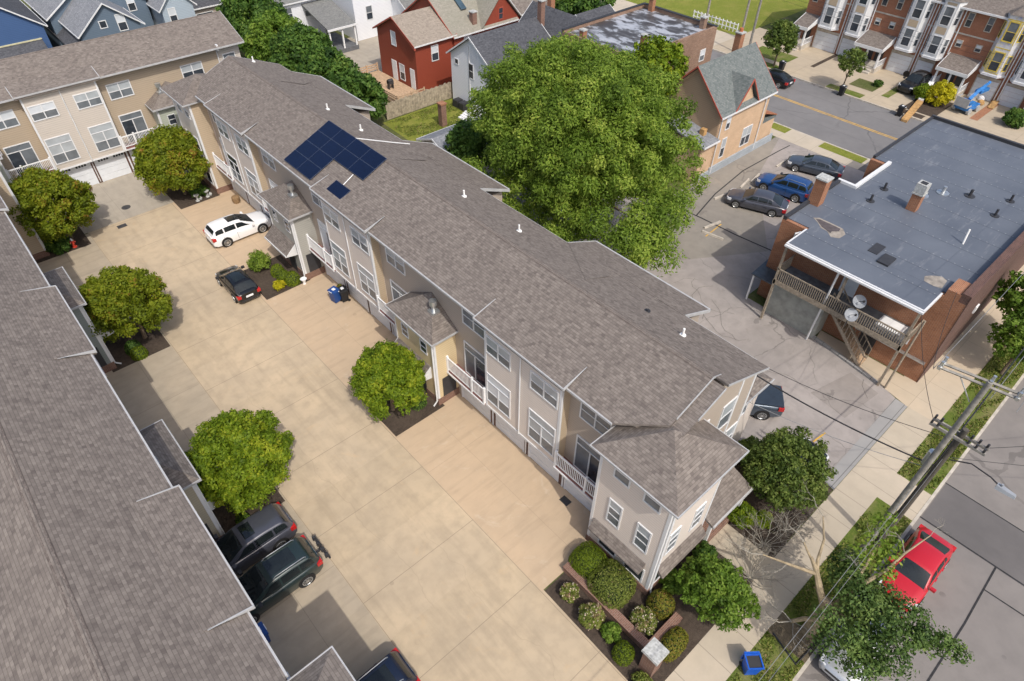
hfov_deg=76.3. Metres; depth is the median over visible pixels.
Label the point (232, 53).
window
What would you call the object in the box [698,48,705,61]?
window
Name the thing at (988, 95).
garage door
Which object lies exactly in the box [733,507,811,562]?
bare shrub
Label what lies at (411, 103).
wooden fence
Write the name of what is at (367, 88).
hedge tree
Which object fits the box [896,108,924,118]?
planting bed
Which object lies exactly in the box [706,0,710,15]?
utility pole
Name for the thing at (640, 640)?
brick wall
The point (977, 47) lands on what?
window
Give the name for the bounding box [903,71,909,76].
spare tyre
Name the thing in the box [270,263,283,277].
shrub
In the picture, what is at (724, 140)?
window
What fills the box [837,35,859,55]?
garage door
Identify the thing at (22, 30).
wooden house
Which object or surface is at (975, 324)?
overhead wire
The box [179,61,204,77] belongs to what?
window
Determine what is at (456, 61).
window
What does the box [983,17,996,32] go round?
window
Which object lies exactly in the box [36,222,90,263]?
planting bed
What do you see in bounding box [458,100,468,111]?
air conditioner
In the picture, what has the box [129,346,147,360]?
shrub
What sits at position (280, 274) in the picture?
shrub
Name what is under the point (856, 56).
street tree
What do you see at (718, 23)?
picket fence
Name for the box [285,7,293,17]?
window
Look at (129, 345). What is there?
shrub
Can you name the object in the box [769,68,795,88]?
parked car
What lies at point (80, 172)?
garage door
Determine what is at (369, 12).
window
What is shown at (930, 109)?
planting bed
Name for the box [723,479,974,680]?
street tree
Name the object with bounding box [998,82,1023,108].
garage door
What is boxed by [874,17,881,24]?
window
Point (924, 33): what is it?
overhead wire
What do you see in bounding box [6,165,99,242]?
court tree
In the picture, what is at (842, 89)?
wheeled bin
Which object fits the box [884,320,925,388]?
deck post
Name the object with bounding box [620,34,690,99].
shade tree
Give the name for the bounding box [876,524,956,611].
parked car
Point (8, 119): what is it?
window
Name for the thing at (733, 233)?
tar seam
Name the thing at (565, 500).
drain grate
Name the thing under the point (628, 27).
brick building
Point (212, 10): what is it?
window
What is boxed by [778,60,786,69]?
wheeled bin
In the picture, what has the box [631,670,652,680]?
shrub
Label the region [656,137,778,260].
parking lot
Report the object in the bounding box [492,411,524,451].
garage door
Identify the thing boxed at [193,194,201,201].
garden ornament
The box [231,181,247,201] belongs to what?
garage door
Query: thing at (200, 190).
shrub
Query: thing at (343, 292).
wheeled bin
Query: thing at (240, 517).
shrub
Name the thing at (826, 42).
garage door
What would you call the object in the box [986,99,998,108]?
timber planks
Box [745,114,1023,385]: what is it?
brick building
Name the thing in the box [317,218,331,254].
sliding door
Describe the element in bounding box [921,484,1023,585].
road patch
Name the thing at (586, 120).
shade tree
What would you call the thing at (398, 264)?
window
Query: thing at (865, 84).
verge
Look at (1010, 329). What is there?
street tree
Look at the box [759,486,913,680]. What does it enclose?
overhead wire
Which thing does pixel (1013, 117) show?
shrub
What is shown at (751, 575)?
bare shrub
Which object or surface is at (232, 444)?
court tree
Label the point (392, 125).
lawn
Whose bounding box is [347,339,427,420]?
court tree
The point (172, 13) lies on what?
window
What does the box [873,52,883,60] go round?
door
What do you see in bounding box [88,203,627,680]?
courtyard
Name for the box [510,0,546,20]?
wooden house
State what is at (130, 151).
garage door
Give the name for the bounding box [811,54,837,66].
planting bed
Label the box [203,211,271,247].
parked car
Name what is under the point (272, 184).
sliding door
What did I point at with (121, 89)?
window
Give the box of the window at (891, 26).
[888,21,895,29]
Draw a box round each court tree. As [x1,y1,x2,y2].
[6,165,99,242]
[78,264,172,342]
[132,124,212,195]
[184,408,294,515]
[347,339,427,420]
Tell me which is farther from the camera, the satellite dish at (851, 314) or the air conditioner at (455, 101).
the air conditioner at (455, 101)
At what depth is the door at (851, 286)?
41.21 m
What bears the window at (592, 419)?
in the terrace row at (611, 391)
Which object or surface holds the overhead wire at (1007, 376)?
attached to the utility pole at (947, 438)
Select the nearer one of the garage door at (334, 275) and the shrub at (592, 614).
the shrub at (592, 614)
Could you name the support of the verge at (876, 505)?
on the terrain at (753, 296)
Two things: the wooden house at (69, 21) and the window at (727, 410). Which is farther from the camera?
the wooden house at (69, 21)
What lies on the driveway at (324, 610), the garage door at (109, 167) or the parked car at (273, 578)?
the parked car at (273, 578)
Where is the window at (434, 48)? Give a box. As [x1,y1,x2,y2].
[431,44,438,61]
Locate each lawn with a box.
[383,99,476,140]
[626,0,808,34]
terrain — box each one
[21,0,930,590]
[715,9,850,95]
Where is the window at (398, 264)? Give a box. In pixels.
[385,248,405,275]
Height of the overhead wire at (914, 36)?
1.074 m
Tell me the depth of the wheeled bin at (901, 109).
67.86 m
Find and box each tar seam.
[692,213,770,250]
[695,145,789,215]
[920,516,1023,585]
[927,566,996,680]
[945,482,1023,531]
[984,589,1023,615]
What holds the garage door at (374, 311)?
in the terrace row at (611, 391)
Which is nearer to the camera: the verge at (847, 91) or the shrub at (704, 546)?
the shrub at (704, 546)
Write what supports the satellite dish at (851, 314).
attached to the brick building at (925, 219)
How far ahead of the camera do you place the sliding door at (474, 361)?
36.31 m
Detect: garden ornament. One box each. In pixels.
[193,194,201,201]
[204,189,211,196]
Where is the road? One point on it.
(991, 634)
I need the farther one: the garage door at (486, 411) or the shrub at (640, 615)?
the garage door at (486, 411)
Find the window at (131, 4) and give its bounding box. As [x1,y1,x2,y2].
[126,0,136,11]
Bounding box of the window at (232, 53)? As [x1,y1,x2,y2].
[222,51,235,58]
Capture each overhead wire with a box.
[747,401,921,465]
[757,375,932,464]
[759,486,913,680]
[769,460,941,680]
[770,369,943,436]
[783,0,1019,73]
[799,0,1023,68]
[816,0,1021,61]
[921,315,932,416]
[933,293,956,368]
[934,275,1021,367]
[940,348,1023,455]
[951,457,1023,465]
[990,356,1023,398]
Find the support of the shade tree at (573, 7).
on the terrain at (753, 296)
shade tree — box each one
[443,118,493,169]
[462,29,711,276]
[555,0,615,14]
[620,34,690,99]
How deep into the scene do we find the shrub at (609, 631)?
29.03 m
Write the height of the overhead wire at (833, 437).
0.701 m
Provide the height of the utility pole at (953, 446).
9.400 m
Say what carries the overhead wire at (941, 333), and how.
attached to the brick building at (925, 219)
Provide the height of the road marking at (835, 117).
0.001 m
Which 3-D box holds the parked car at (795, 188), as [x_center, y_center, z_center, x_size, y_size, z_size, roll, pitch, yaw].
[23.604,-13.534,56.393,4.721,1.744,2.230,29,51,26]
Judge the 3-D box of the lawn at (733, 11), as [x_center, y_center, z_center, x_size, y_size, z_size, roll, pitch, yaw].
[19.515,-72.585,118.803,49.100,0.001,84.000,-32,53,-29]
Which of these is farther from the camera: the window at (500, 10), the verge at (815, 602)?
the window at (500, 10)
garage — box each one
[192,0,221,15]
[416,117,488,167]
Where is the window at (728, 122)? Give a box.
[724,116,731,130]
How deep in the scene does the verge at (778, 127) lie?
65.78 m
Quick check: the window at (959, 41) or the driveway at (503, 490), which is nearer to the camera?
the driveway at (503, 490)
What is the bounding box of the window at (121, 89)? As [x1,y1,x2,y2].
[105,79,134,100]
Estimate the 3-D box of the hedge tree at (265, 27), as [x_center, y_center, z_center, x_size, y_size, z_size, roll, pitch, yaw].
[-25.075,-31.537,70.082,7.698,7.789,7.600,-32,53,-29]
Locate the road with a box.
[797,378,1023,680]
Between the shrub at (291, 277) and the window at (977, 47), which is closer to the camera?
the shrub at (291, 277)
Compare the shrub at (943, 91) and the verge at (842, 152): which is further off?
the shrub at (943, 91)
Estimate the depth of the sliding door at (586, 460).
31.79 m
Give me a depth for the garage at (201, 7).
79.38 m
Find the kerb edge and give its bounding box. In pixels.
[812,335,877,383]
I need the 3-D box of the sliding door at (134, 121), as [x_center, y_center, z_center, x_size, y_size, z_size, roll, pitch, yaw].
[-32.702,-18.555,56.567,1.900,2.500,0.060,-32,53,-29]
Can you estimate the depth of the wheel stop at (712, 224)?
53.08 m
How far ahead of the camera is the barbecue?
70.59 m
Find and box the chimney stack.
[436,101,446,126]
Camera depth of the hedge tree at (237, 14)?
71.05 m
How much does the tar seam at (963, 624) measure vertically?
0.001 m
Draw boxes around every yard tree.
[672,551,760,632]
[740,426,838,513]
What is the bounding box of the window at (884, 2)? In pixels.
[881,0,888,5]
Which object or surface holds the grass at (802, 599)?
on the terrain at (753, 296)
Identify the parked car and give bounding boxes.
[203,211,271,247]
[213,502,296,575]
[215,265,260,302]
[237,535,330,621]
[356,647,419,680]
[725,187,789,216]
[755,172,813,202]
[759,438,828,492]
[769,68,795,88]
[786,153,844,178]
[818,605,901,680]
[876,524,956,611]
[896,69,931,95]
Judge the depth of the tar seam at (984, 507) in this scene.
34.56 m
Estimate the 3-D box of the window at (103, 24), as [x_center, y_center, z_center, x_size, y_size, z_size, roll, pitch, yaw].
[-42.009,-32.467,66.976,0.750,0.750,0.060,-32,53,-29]
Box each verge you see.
[726,631,804,680]
[759,46,797,61]
[765,62,778,68]
[767,612,818,662]
[772,123,791,132]
[783,546,872,642]
[818,142,866,162]
[825,84,864,97]
[838,497,911,570]
[850,78,882,91]
[881,87,898,97]
[897,331,1023,494]
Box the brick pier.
[638,637,668,677]
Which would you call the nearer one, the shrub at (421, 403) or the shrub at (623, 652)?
the shrub at (623, 652)
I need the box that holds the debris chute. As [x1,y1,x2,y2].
[900,76,936,122]
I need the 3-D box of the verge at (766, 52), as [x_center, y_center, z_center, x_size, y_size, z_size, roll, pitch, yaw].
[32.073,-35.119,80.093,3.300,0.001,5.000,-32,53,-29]
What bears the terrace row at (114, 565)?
on the terrain at (753, 296)
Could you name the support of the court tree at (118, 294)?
on the planting bed at (155, 341)
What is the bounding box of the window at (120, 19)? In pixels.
[114,13,128,31]
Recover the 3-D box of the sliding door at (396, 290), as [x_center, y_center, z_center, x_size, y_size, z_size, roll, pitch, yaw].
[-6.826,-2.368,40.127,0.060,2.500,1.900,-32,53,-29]
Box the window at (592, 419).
[579,403,612,434]
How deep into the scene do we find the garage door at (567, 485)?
34.22 m
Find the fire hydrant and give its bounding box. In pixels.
[70,238,76,247]
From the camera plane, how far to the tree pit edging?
29.00 m
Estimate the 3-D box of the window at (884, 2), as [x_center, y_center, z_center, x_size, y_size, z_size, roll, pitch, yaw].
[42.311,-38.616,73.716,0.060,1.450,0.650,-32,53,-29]
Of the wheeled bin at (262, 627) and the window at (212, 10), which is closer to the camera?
the wheeled bin at (262, 627)
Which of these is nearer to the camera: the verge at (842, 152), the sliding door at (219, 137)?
the sliding door at (219, 137)
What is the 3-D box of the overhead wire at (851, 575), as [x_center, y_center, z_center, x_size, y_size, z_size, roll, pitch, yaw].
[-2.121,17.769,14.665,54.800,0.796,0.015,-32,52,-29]
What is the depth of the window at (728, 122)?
56.54 m
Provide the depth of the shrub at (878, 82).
73.15 m
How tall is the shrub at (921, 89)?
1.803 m
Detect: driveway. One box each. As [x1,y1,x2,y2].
[35,169,191,233]
[38,234,394,679]
[172,189,590,590]
[343,36,381,72]
[713,28,1023,143]
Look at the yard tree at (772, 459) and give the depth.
31.66 m
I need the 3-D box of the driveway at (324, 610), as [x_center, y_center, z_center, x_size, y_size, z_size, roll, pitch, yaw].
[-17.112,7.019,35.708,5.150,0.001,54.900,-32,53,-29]
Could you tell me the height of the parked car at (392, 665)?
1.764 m
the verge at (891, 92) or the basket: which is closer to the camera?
the basket
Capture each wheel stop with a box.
[702,230,723,239]
[703,220,720,228]
[714,192,727,199]
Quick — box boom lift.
[952,81,991,114]
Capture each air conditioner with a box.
[452,97,462,107]
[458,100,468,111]
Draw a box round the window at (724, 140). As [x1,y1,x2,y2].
[718,137,726,158]
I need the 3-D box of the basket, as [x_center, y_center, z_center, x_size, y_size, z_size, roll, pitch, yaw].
[-23.199,-11.863,54.782,0.680,0.600,0.663,-32,53,-29]
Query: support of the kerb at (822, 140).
on the ground
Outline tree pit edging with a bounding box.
[773,633,816,664]
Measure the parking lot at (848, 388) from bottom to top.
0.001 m
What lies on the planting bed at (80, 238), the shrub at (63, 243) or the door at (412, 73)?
the shrub at (63, 243)
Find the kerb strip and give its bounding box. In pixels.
[826,398,906,489]
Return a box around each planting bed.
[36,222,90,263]
[104,318,169,371]
[164,178,219,208]
[212,470,284,532]
[243,255,309,299]
[362,390,444,435]
[545,521,786,680]
[734,461,831,540]
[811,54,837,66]
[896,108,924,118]
[906,98,953,116]
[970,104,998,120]
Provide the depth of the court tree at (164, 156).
52.26 m
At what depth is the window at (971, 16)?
68.86 m
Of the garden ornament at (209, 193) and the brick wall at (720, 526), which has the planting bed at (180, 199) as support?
the garden ornament at (209, 193)
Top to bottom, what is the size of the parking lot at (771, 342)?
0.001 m
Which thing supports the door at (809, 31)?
in the brick terrace
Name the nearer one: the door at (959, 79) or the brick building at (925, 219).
the brick building at (925, 219)
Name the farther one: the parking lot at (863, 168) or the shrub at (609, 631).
the parking lot at (863, 168)
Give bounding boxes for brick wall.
[563,561,682,649]
[695,511,735,547]
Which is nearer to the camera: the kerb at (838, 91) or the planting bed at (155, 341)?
the planting bed at (155, 341)
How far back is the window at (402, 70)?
71.38 m
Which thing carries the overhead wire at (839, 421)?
attached to the utility pole at (953, 446)
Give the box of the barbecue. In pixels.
[386,78,393,89]
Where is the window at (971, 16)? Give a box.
[964,12,976,27]
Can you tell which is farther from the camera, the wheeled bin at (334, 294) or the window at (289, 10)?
the window at (289, 10)
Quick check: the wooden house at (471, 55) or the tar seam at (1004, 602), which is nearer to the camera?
the tar seam at (1004, 602)
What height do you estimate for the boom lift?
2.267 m
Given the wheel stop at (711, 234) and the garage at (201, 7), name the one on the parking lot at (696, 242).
the wheel stop at (711, 234)
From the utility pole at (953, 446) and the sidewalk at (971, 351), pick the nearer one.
the utility pole at (953, 446)
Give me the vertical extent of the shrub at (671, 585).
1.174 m
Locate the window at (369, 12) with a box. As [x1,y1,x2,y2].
[365,5,373,19]
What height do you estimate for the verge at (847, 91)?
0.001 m
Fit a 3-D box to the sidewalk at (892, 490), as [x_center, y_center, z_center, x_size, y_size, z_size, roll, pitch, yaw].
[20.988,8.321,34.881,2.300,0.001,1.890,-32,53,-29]
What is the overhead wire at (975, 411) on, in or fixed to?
attached to the utility pole at (953, 446)
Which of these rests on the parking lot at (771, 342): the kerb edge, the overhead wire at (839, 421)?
the kerb edge
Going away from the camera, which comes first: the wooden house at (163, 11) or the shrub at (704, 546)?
the shrub at (704, 546)
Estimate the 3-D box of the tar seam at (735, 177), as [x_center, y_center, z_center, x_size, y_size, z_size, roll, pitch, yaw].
[20.786,-14.838,58.889,0.977,0.001,17.082,33,53,29]
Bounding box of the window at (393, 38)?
[390,30,396,46]
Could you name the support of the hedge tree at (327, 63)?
on the terrain at (753, 296)
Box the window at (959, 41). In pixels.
[954,39,962,47]
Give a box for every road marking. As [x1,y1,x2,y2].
[774,95,895,139]
[775,94,896,138]
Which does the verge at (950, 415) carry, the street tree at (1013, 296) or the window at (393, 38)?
the street tree at (1013, 296)
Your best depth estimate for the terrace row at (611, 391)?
34.03 m
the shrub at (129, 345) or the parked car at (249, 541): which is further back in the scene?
the shrub at (129, 345)
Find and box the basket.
[231,195,239,203]
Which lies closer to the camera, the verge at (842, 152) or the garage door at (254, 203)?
the garage door at (254, 203)
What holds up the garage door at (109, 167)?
in the terrace row at (91, 111)
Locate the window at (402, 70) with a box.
[399,63,405,81]
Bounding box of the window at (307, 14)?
[304,8,311,16]
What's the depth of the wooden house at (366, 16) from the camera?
81.45 m
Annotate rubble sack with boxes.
[977,99,984,105]
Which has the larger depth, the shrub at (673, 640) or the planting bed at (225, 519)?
the planting bed at (225, 519)
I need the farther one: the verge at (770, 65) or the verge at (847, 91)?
the verge at (770, 65)
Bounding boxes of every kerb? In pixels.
[712,49,923,121]
[773,121,868,158]
[792,373,1023,680]
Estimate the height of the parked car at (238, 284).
1.523 m
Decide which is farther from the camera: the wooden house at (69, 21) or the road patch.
the wooden house at (69, 21)
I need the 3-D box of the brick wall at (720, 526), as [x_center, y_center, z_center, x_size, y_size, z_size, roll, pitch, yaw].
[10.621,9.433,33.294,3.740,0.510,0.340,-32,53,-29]
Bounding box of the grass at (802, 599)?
[390,101,1023,680]
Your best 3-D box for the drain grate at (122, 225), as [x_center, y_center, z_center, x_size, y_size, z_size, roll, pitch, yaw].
[-31.296,-9.186,52.322,0.700,0.010,0.500,-32,53,-29]
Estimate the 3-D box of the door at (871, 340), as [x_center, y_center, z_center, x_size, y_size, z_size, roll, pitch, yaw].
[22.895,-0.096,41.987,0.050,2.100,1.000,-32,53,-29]
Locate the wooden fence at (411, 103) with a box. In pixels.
[385,82,451,119]
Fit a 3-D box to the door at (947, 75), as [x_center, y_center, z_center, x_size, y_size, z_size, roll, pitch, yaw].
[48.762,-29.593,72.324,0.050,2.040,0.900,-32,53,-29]
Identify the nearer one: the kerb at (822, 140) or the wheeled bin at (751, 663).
the wheeled bin at (751, 663)
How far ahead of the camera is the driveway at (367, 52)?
78.92 m
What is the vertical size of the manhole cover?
0.012 m
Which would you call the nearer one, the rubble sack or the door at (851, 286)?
the door at (851, 286)
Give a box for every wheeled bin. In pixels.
[257,621,270,642]
[327,286,341,302]
[337,285,350,301]
[739,651,764,674]
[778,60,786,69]
[837,84,847,95]
[895,104,906,115]
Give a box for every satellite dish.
[844,308,857,325]
[853,295,866,308]
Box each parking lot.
[482,138,894,471]
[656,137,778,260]
[811,373,877,417]
[858,161,869,171]
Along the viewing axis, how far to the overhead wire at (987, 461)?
27.44 m
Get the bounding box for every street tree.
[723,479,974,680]
[761,19,799,66]
[838,46,867,84]
[987,311,1023,374]
[991,270,1023,346]
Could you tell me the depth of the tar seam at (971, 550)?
32.73 m
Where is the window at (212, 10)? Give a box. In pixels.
[196,10,212,15]
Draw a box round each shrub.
[43,234,69,255]
[124,339,141,355]
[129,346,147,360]
[188,183,209,198]
[235,512,249,523]
[246,249,270,271]
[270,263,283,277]
[272,280,286,290]
[276,269,287,281]
[284,270,300,286]
[409,395,426,410]
[559,582,579,603]
[568,541,607,582]
[578,602,605,630]
[586,558,636,610]
[600,621,621,643]
[611,640,634,666]
[629,604,657,634]
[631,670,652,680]
[646,588,674,620]
[658,568,685,594]
[660,626,688,662]
[692,540,717,558]
[718,529,806,608]
[727,501,757,529]
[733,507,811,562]
[738,435,761,452]
[754,509,773,528]
[762,505,820,545]
[873,79,883,86]
[913,83,931,100]
[925,79,957,106]
[1001,107,1023,128]
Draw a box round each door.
[2,141,43,175]
[60,163,98,184]
[94,151,133,181]
[118,110,148,142]
[128,148,136,164]
[219,137,229,165]
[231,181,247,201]
[245,192,260,210]
[268,178,277,187]
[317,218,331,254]
[325,265,344,284]
[345,280,367,309]
[369,302,393,333]
[390,279,406,299]
[391,59,397,79]
[410,68,415,89]
[461,386,490,421]
[463,340,484,386]
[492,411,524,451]
[528,443,563,486]
[563,478,591,511]
[573,434,599,484]
[802,28,811,39]
[811,27,839,52]
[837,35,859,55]
[838,276,858,297]
[858,332,875,353]
[865,49,873,59]
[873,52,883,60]
[885,49,914,74]
[911,57,935,73]
[945,73,955,83]
[954,76,962,85]
[968,74,1000,101]
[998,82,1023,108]
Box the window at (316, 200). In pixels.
[310,191,321,208]
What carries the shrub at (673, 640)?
on the planting bed at (693, 627)
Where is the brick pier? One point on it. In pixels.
(654, 650)
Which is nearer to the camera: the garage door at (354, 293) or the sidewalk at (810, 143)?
the garage door at (354, 293)
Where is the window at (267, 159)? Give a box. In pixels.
[260,149,276,171]
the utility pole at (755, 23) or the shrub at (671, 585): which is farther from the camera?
the utility pole at (755, 23)
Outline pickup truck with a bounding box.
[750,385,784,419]
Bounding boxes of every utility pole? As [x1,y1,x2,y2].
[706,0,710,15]
[742,0,750,30]
[749,0,761,43]
[856,356,1023,561]
[873,414,1015,547]
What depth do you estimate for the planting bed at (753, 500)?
34.13 m
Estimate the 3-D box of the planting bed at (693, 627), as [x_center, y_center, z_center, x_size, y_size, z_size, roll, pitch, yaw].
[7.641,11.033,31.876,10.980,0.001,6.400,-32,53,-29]
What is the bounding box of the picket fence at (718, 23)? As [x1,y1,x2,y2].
[693,10,738,31]
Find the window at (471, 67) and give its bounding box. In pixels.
[469,63,473,79]
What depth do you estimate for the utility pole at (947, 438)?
24.14 m
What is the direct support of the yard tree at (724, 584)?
on the planting bed at (693, 627)
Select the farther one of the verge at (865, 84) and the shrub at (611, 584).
the verge at (865, 84)
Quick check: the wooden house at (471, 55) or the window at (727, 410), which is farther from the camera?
the wooden house at (471, 55)
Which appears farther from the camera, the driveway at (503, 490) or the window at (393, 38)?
the window at (393, 38)
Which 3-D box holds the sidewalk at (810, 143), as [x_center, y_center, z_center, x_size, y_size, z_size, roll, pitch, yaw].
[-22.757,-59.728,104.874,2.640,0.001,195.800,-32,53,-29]
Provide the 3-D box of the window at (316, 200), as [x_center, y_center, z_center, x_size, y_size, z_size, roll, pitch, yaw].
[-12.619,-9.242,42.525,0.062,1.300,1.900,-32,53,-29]
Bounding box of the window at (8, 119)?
[0,109,19,130]
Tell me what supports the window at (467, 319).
in the terrace row at (611, 391)
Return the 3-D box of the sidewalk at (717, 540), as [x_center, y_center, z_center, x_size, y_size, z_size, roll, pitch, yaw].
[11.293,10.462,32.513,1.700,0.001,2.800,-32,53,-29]
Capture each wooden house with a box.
[0,0,52,58]
[23,0,153,46]
[146,0,196,24]
[220,0,358,52]
[332,0,414,40]
[358,0,521,101]
[446,0,614,119]
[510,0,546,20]
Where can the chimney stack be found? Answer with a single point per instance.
(442, 115)
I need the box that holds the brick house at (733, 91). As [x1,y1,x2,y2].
[665,27,777,181]
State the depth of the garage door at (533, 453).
35.51 m
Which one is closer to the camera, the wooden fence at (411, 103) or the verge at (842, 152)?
the verge at (842, 152)
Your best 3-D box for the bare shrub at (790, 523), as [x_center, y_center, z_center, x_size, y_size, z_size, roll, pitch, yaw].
[14.083,9.273,32.996,2.960,2.428,3.097,-32,53,-29]
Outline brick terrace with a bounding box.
[792,0,1023,108]
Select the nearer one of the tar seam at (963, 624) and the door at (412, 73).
the tar seam at (963, 624)
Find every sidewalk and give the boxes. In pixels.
[612,0,734,45]
[665,407,936,680]
[708,524,771,579]
[770,122,869,168]
[817,265,1023,422]
[877,473,930,519]
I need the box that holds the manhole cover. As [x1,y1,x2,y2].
[121,205,130,209]
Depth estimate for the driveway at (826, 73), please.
74.53 m
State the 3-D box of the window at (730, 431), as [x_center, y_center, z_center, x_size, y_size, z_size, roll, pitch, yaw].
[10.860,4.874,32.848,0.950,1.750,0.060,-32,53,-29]
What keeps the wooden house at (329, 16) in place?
on the terrain at (753, 296)
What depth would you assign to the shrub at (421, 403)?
38.67 m
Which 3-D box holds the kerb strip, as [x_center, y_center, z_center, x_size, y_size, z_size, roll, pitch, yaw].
[20.380,5.787,37.491,8.950,0.001,0.800,-32,53,-29]
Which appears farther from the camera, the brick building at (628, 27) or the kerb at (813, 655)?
the brick building at (628, 27)
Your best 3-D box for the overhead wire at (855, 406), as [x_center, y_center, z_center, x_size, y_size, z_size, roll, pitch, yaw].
[14.066,2.220,29.135,9.517,0.590,0.026,27,50,25]
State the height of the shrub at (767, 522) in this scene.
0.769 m
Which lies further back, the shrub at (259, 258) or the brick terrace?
the brick terrace
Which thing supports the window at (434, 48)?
in the wooden house at (418, 39)
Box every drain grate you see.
[117,223,126,228]
[559,495,570,505]
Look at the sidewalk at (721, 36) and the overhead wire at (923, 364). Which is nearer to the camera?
the overhead wire at (923, 364)
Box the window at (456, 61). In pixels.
[454,57,458,64]
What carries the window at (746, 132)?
in the brick house at (733, 91)
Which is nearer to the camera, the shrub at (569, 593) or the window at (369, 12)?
the shrub at (569, 593)
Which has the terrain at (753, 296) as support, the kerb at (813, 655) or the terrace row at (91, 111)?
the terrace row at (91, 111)
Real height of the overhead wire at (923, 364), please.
2.723 m
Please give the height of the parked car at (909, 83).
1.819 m
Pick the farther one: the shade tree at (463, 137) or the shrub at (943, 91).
the shrub at (943, 91)
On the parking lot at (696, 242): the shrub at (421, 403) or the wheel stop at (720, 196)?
the wheel stop at (720, 196)
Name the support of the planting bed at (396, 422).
on the driveway at (503, 490)
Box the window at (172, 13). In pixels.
[167,7,178,20]
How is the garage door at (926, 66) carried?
in the brick terrace
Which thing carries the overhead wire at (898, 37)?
attached to the utility pole at (755, 23)
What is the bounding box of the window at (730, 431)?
[725,421,737,437]
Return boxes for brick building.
[561,0,717,73]
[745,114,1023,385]
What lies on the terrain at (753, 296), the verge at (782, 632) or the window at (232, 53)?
the verge at (782, 632)
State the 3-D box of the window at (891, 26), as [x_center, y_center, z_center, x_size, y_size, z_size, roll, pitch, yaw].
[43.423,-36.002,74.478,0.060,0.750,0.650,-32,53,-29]
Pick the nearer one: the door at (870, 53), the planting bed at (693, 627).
the planting bed at (693, 627)
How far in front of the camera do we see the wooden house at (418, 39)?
70.50 m
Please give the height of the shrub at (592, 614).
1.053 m
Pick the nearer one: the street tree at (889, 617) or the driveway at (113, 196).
the street tree at (889, 617)
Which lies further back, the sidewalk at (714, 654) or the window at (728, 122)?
the window at (728, 122)
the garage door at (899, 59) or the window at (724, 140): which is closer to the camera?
the window at (724, 140)
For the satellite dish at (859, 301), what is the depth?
38.76 m
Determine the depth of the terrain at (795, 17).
89.74 m
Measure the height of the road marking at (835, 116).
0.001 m
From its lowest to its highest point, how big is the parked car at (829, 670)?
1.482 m
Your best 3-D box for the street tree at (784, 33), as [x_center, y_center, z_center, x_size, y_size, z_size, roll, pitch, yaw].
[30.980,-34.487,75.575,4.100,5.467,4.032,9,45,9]
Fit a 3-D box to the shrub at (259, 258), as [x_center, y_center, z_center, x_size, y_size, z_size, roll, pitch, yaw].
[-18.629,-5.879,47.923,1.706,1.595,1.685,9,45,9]
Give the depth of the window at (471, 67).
65.37 m
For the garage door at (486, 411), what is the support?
in the terrace row at (611, 391)
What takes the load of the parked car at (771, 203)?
on the parking lot at (696, 242)
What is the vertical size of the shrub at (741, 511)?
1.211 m
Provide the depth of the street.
67.79 m
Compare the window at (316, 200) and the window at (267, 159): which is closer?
the window at (316, 200)
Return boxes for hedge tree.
[214,0,288,52]
[240,7,301,61]
[267,22,337,71]
[295,40,359,87]
[335,66,387,119]
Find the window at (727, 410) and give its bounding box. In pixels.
[716,395,737,428]
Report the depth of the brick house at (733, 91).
56.91 m
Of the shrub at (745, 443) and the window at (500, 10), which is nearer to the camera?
the shrub at (745, 443)
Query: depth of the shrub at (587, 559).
31.05 m
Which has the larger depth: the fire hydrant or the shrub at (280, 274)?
the fire hydrant
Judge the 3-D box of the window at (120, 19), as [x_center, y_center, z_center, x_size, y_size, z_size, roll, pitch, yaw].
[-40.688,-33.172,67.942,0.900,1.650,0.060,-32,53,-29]
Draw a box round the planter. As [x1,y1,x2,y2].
[300,277,306,284]
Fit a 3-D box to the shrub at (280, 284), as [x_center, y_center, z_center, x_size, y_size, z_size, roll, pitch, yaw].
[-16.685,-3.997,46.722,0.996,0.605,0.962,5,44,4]
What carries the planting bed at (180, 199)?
on the driveway at (113, 196)
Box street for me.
[710,50,921,158]
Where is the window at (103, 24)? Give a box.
[98,20,108,28]
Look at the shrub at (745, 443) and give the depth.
35.88 m
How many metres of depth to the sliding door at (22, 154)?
52.12 m
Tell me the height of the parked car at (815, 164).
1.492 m
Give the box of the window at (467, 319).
[461,308,483,339]
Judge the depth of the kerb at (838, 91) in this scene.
71.77 m
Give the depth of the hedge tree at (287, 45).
64.15 m
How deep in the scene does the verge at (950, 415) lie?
39.07 m
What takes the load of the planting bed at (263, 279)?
on the driveway at (503, 490)
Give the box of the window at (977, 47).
[973,44,982,52]
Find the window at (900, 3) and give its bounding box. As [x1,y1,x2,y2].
[895,0,904,9]
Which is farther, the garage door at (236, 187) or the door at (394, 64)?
the door at (394, 64)
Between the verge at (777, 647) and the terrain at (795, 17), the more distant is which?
the terrain at (795, 17)
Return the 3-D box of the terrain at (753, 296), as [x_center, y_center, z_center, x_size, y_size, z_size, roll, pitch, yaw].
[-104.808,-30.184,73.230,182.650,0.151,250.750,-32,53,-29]
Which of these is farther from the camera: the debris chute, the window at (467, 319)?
the debris chute
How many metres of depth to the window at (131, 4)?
73.16 m
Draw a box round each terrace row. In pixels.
[0,11,243,184]
[0,155,355,680]
[159,55,774,595]
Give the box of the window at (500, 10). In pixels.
[498,7,502,19]
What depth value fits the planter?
47.01 m
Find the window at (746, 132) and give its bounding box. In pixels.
[739,124,752,146]
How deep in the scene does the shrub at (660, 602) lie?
29.78 m

